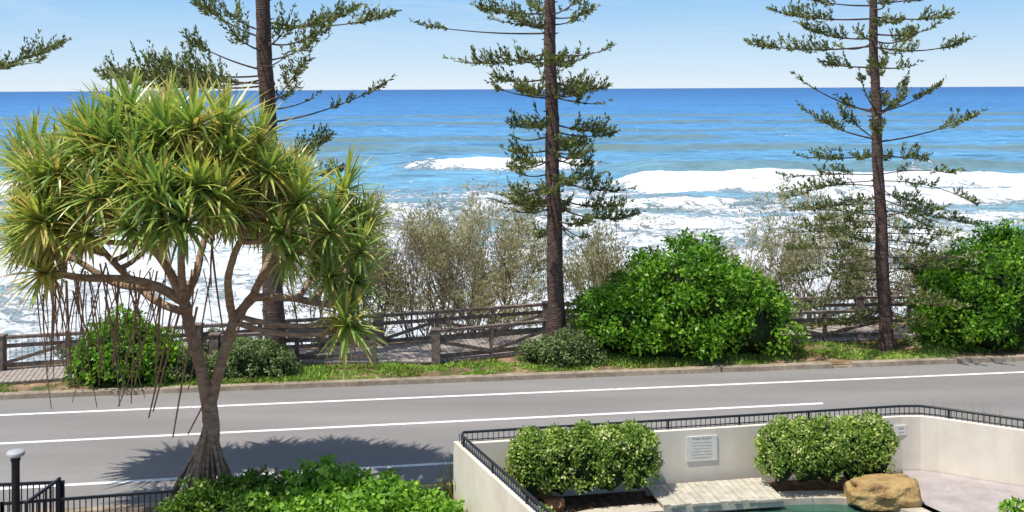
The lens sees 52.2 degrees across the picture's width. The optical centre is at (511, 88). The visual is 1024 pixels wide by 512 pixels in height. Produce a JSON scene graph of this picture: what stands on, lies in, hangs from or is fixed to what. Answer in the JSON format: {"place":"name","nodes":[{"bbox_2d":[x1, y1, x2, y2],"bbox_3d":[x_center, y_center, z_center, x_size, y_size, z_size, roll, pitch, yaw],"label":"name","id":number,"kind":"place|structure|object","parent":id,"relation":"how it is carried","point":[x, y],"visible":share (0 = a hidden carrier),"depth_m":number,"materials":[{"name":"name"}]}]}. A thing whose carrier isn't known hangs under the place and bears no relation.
{"place":"outdoors","nodes":[
{"label":"outdoors","id":0,"kind":"place"},
{"bbox_2d":[0,87,1023,362],"bbox_3d":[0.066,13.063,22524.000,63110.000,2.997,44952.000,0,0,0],"label":"sea","id":1,"kind":"structure","parent":0,"point":[702,161],"depth_m":187.90,"materials":[{"name":"liquid"}]},
{"bbox_2d":[0,361,1023,511],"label":"road","id":2,"kind":"structure","parent":0,"point":[88,461],"depth_m":28.96,"materials":[{"name":"grey asphalt"}]},
{"bbox_2d":[0,462,452,489],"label":"road marking","id":3,"kind":"object","parent":2,"relation":"on","point":[163,479],"visible":0.19,"depth_m":24.15,"materials":[{"name":"paint"}]},
{"bbox_2d":[0,366,720,399],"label":"kerb","id":4,"kind":"structure","parent":2,"relation":"on","point":[375,381],"depth_m":31.81,"materials":[{"name":"concrete"}]},
{"bbox_2d":[0,402,822,443],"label":"road marking","id":5,"kind":"object","parent":2,"relation":"on","point":[409,423],"visible":0.98,"depth_m":28.11,"materials":[{"name":"paint"}]},
{"bbox_2d":[411,483,453,486],"bbox_3d":[28.295,8.846,28.125,64.188,0.001,0.099,0,0,-8],"label":"road marking","id":6,"kind":"object","parent":2,"relation":"on","point":[432,485],"visible":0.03,"depth_m":23.70,"materials":[{"name":"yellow paint"}]},
{"bbox_2d":[0,371,1023,415],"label":"road marking","id":7,"kind":"object","parent":2,"relation":"on","point":[507,393],"visible":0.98,"depth_m":30.82,"materials":[{"name":"paint"}]},
{"bbox_2d":[720,362,831,371],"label":"kerb","id":8,"kind":"structure","parent":2,"relation":"on","point":[774,367],"depth_m":33.30,"materials":[{"name":"concrete"}]},
{"bbox_2d":[832,365,851,367],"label":"kerb","id":9,"kind":"structure","parent":2,"relation":"on","point":[841,366],"depth_m":33.51,"materials":[{"name":"concrete"}]},
{"bbox_2d":[850,354,1023,366],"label":"kerb","id":10,"kind":"structure","parent":2,"relation":"on","point":[933,361],"depth_m":33.91,"materials":[{"name":"concrete"}]},
{"bbox_2d":[0,323,1023,496],"bbox_3d":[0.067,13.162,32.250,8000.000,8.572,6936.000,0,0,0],"label":"ground","id":11,"kind":"structure","parent":0,"point":[60,385],"depth_m":33.69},
{"bbox_2d":[6,448,24,511],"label":"bollard light","id":12,"kind":"object","parent":11,"relation":"on","point":[14,455],"visible":1,"depth_m":20.14,"materials":[{"name":"black metal"}]},
{"bbox_2d":[0,477,64,511],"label":"metal gate","id":13,"kind":"structure","parent":11,"relation":"on","point":[60,486],"depth_m":20.73,"materials":[{"name":"black metal"}]},
{"bbox_2d":[0,29,72,69],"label":"norfolk pine","id":14,"kind":"object","parent":11,"relation":"on","point":[41,51],"visible":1,"depth_m":33.23,"materials":[{"name":"green plant"}]},
{"bbox_2d":[55,337,75,359],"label":"dune shrub","id":15,"kind":"object","parent":11,"relation":"on","point":[60,358],"visible":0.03,"depth_m":35.41,"materials":[{"name":"green plant"}]},
{"bbox_2d":[0,489,174,511],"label":"metal fence","id":16,"kind":"object","parent":11,"relation":"on","point":[91,497],"visible":0.92,"depth_m":20.72,"materials":[{"name":"black metal"}]},
{"bbox_2d":[62,303,190,386],"bbox_3d":[-11.776,7.806,31.870,3.600,2.597,2.654,0,0,-28],"label":"green bush","id":17,"kind":"object","parent":11,"relation":"on","point":[146,374],"visible":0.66,"depth_m":31.41,"materials":[{"name":"green plant"}]},
{"bbox_2d":[160,344,209,382],"bbox_3d":[-10.173,8.396,32.231,1.731,1.294,1.713,0,0,0],"label":"shrub","id":18,"kind":"object","parent":11,"relation":"on","point":[174,368],"visible":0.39,"depth_m":31.78,"materials":[{"name":"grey plant"}]},
{"bbox_2d":[0,60,410,502],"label":"pandanus tree","id":19,"kind":"object","parent":11,"relation":"on","point":[124,159],"visible":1,"depth_m":21.02,"materials":[{"name":"green plant"}]},
{"bbox_2d":[185,327,256,350],"bbox_3d":[-10.171,9.133,36.678,2.993,1.736,1.858,0,0,-16],"label":"dune shrub","id":20,"kind":"object","parent":11,"relation":"on","point":[204,340],"visible":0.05,"depth_m":36.50,"materials":[{"name":"green plant"}]},
{"bbox_2d":[152,464,301,511],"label":"garden shrub","id":21,"kind":"object","parent":11,"relation":"on","point":[210,495],"visible":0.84,"depth_m":20.70,"materials":[{"name":"green plant"}]},
{"bbox_2d":[10,485,453,511],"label":"kerb","id":22,"kind":"structure","parent":11,"relation":"on","point":[118,508],"depth_m":22.31,"materials":[{"name":"concrete"}]},
{"bbox_2d":[92,0,401,350],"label":"norfolk pine","id":23,"kind":"object","parent":11,"relation":"on","point":[273,311],"visible":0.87,"depth_m":32.98,"materials":[{"name":"green plant"}]},
{"bbox_2d":[206,336,301,382],"bbox_3d":[-8.087,8.400,32.490,3.078,1.482,1.821,0,0,0],"label":"shrub","id":24,"kind":"object","parent":11,"relation":"on","point":[258,358],"visible":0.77,"depth_m":32.13,"materials":[{"name":"green plant"}]},
{"bbox_2d":[208,329,376,363],"bbox_3d":[-7.030,8.406,33.663,5.306,1.260,0.462,0,0,-8],"label":"timber fence","id":25,"kind":"object","parent":11,"relation":"on","point":[215,344],"visible":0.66,"depth_m":33.79,"materials":[{"name":"brown wood"}]},
{"bbox_2d":[259,175,424,343],"bbox_3d":[-7.045,7.143,38.518,7.210,7.823,8.815,0,0,0],"label":"coastal scrub tree","id":26,"kind":"object","parent":11,"relation":"on","point":[310,295],"visible":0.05,"depth_m":38.35,"materials":[{"name":"green plant"}]},
{"bbox_2d":[229,453,465,511],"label":"garden shrub","id":27,"kind":"object","parent":11,"relation":"on","point":[341,489],"visible":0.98,"depth_m":20.69,"materials":[{"name":"green plant"}]},
{"bbox_2d":[311,326,384,342],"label":"dune shrub","id":28,"kind":"object","parent":11,"relation":"on","point":[332,335],"visible":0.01,"depth_m":37.78,"materials":[{"name":"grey plant"}]},
{"bbox_2d":[285,205,456,336],"bbox_3d":[-5.133,7.517,39.026,6.389,6.669,7.389,0,0,0],"label":"coastal scrub tree","id":29,"kind":"object","parent":11,"relation":"on","point":[398,279],"visible":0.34,"depth_m":38.11,"materials":[{"name":"green plant"}]},
{"bbox_2d":[346,211,503,336],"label":"coastal scrub tree","id":30,"kind":"object","parent":11,"relation":"on","point":[424,249],"visible":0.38,"depth_m":40.68,"materials":[{"name":"green plant"}]},
{"bbox_2d":[374,175,577,336],"bbox_3d":[-1.679,7.047,38.790,9.012,7.977,8.473,0,0,42],"label":"coastal scrub tree","id":31,"kind":"object","parent":11,"relation":"on","point":[483,297],"visible":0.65,"depth_m":38.57,"materials":[{"name":"green plant"}]},
{"bbox_2d":[430,319,545,364],"bbox_3d":[-0.725,8.374,34.408,4.106,1.260,0.433,0,0,-19],"label":"timber fence","id":32,"kind":"object","parent":11,"relation":"on","point":[437,341],"visible":0.85,"depth_m":34.29,"materials":[{"name":"brown wood"}]},
{"bbox_2d":[402,165,579,332],"bbox_3d":[-0.794,6.929,40.164,6.700,8.206,8.095,0,0,0],"label":"coastal scrub tree","id":33,"kind":"object","parent":11,"relation":"on","point":[525,229],"visible":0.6,"depth_m":38.98,"materials":[{"name":"green plant"}]},
{"bbox_2d":[0,335,1023,392],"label":"verge plants","id":34,"kind":"object","parent":11,"relation":"on","point":[315,372],"visible":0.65,"depth_m":33.65,"materials":[{"name":"green plant"}]},
{"bbox_2d":[0,324,1023,384],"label":"boardwalk","id":35,"kind":"structure","parent":11,"relation":"on","point":[415,352],"depth_m":34.96,"materials":[{"name":"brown wood"}]},
{"bbox_2d":[0,301,548,370],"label":"timber fence","id":36,"kind":"object","parent":35,"relation":"on","point":[5,363],"visible":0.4,"depth_m":35.78,"materials":[{"name":"brown wood"}]},
{"bbox_2d":[565,294,918,329],"bbox_3d":[12.849,8.280,38.671,22.861,1.310,0.522,0,0,-5],"label":"timber fence","id":37,"kind":"object","parent":35,"relation":"on","point":[861,303],"visible":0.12,"depth_m":38.52,"materials":[{"name":"brown wood"}]},
{"bbox_2d":[409,0,646,337],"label":"norfolk pine","id":38,"kind":"object","parent":11,"relation":"on","point":[556,205],"visible":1,"depth_m":34.79,"materials":[{"name":"green plant"}]},
{"bbox_2d":[513,326,607,368],"bbox_3d":[1.607,8.371,33.835,3.150,1.453,1.796,0,0,0],"label":"shrub","id":39,"kind":"object","parent":11,"relation":"on","point":[575,348],"visible":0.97,"depth_m":33.53,"materials":[{"name":"green plant"}]},
{"bbox_2d":[565,308,582,325],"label":"dune shrub","id":40,"kind":"object","parent":11,"relation":"on","point":[567,320],"visible":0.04,"depth_m":39.71,"materials":[{"name":"green plant"}]},
{"bbox_2d":[533,194,663,324],"bbox_3d":[3.745,7.377,39.800,6.154,6.866,6.568,0,0,33],"label":"coastal scrub tree","id":41,"kind":"object","parent":11,"relation":"on","point":[598,271],"visible":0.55,"depth_m":39.77,"materials":[{"name":"green plant"}]},
{"bbox_2d":[565,226,810,360],"bbox_3d":[5.861,6.791,35.038,8.237,4.393,4.434,0,0,0],"label":"green bush","id":42,"kind":"object","parent":11,"relation":"on","point":[687,301],"visible":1,"depth_m":33.97,"materials":[{"name":"green plant"}]},
{"bbox_2d":[690,207,811,310],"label":"coastal scrub tree","id":43,"kind":"object","parent":11,"relation":"on","point":[751,251],"visible":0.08,"depth_m":42.46,"materials":[{"name":"green plant"}]},
{"bbox_2d":[697,173,907,317],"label":"coastal scrub tree","id":44,"kind":"object","parent":11,"relation":"on","point":[814,254],"visible":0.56,"depth_m":40.49,"materials":[{"name":"green plant"}]},
{"bbox_2d":[780,309,878,341],"bbox_3d":[10.840,8.315,36.316,4.580,1.260,0.369,0,0,-5],"label":"timber fence","id":45,"kind":"object","parent":11,"relation":"on","point":[824,335],"visible":0.41,"depth_m":36.36,"materials":[{"name":"brown wood"}]},
{"bbox_2d":[743,0,987,351],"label":"norfolk pine","id":46,"kind":"object","parent":11,"relation":"on","point":[874,67],"visible":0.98,"depth_m":35.26,"materials":[{"name":"green plant"}]},
{"bbox_2d":[810,200,974,317],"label":"coastal scrub tree","id":47,"kind":"object","parent":11,"relation":"on","point":[909,280],"visible":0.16,"depth_m":40.74,"materials":[{"name":"green plant"}]},
{"bbox_2d":[906,216,1023,349],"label":"green bush","id":48,"kind":"object","parent":11,"relation":"on","point":[992,295],"visible":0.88,"depth_m":34.94,"materials":[{"name":"green plant"}]},
{"bbox_2d":[0,0,1023,91],"label":"sky","id":49,"kind":"structure","parent":0,"point":[659,43],"materials":[{"name":"blue"}]},
{"bbox_2d":[424,398,1022,505],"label":"grass","id":50,"kind":"structure","parent":0,"point":[448,490],"depth_m":22.00,"materials":[{"name":"green plant"}]},
{"bbox_2d":[453,414,1023,511],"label":"courtyard wall","id":51,"kind":"structure","parent":0,"point":[971,449],"depth_m":22.40,"materials":[{"name":"beige paint"}]},
{"bbox_2d":[686,435,716,461],"bbox_3d":[4.057,7.685,22.331,0.687,0.530,0.022,0,0,-10],"label":"pool rules sign","id":52,"kind":"object","parent":51,"relation":"attached to","point":[701,448],"visible":1,"depth_m":22.32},
{"bbox_2d":[534,472,902,511],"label":"garden bed","id":53,"kind":"object","parent":51,"relation":"in","point":[577,503],"visible":0.2,"depth_m":21.76,"materials":[{"name":"soil"}]},
{"bbox_2d":[537,486,551,498],"bbox_3d":[0.642,8.389,21.812,0.396,0.246,0.368,0,0,0],"label":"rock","id":54,"kind":"object","parent":53,"relation":"on","point":[542,495],"visible":0.35,"depth_m":21.65,"materials":[{"name":"brown stone"}]},
{"bbox_2d":[537,501,555,511],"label":"garden plant","id":55,"kind":"object","parent":53,"relation":"on","point":[550,508],"visible":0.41,"depth_m":20.33,"materials":[{"name":"green plant"}]},
{"bbox_2d":[543,496,564,511],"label":"rock","id":56,"kind":"object","parent":53,"relation":"on","point":[557,503],"visible":0.76,"depth_m":21.00,"materials":[{"name":"brown stone"}]},
{"bbox_2d":[502,418,664,494],"bbox_3d":[1.462,7.530,21.453,3.363,1.497,1.329,0,0,-9],"label":"clipped hedge","id":57,"kind":"object","parent":53,"relation":"on","point":[583,457],"visible":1,"depth_m":21.10,"materials":[{"name":"green plant"}]},
{"bbox_2d":[645,478,783,511],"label":"paving","id":58,"kind":"structure","parent":53,"relation":"on","point":[735,494],"depth_m":21.31,"materials":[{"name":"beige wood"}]},
{"bbox_2d":[752,410,901,483],"bbox_3d":[6.628,7.540,22.019,3.215,1.471,1.360,0,0,-8],"label":"clipped hedge","id":59,"kind":"object","parent":53,"relation":"on","point":[802,449],"visible":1,"depth_m":21.69,"materials":[{"name":"green plant"}]},
{"bbox_2d":[843,473,921,511],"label":"boulder","id":60,"kind":"object","parent":53,"relation":"on","point":[880,492],"visible":1,"depth_m":21.02,"materials":[{"name":"beige stone"}]},
{"bbox_2d":[459,405,1023,511],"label":"metal railing","id":61,"kind":"object","parent":51,"relation":"on","point":[540,504],"visible":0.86,"depth_m":22.38,"materials":[{"name":"black metal"}]},
{"bbox_2d":[578,490,930,511],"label":"pool coping","id":62,"kind":"object","parent":51,"relation":"on","point":[812,497],"visible":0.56,"depth_m":21.43,"materials":[{"name":"stone"}]},
{"bbox_2d":[894,425,906,435],"bbox_3d":[8.600,7.547,23.100,0.297,0.220,0.022,0,0,-10],"label":"sign","id":63,"kind":"object","parent":51,"relation":"attached to","point":[900,429],"visible":1,"depth_m":23.09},
{"bbox_2d":[722,504,889,511],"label":"pool water","id":64,"kind":"structure","parent":0,"point":[821,508],"depth_m":21.20,"materials":[{"name":"teal liquid"}]},
{"bbox_2d":[921,503,939,511],"bbox_3d":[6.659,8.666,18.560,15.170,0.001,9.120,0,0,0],"label":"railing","id":65,"kind":"object","parent":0,"point":[924,506],"depth_m":21.55,"materials":[{"name":"black metal"}]},
{"bbox_2d":[903,470,1023,511],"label":"paving","id":66,"kind":"structure","parent":0,"point":[942,492],"depth_m":21.82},
{"bbox_2d":[998,496,1023,511],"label":"garden plant","id":67,"kind":"object","parent":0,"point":[1005,504],"visible":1,"depth_m":20.35,"materials":[{"name":"green plant"}]}
]}

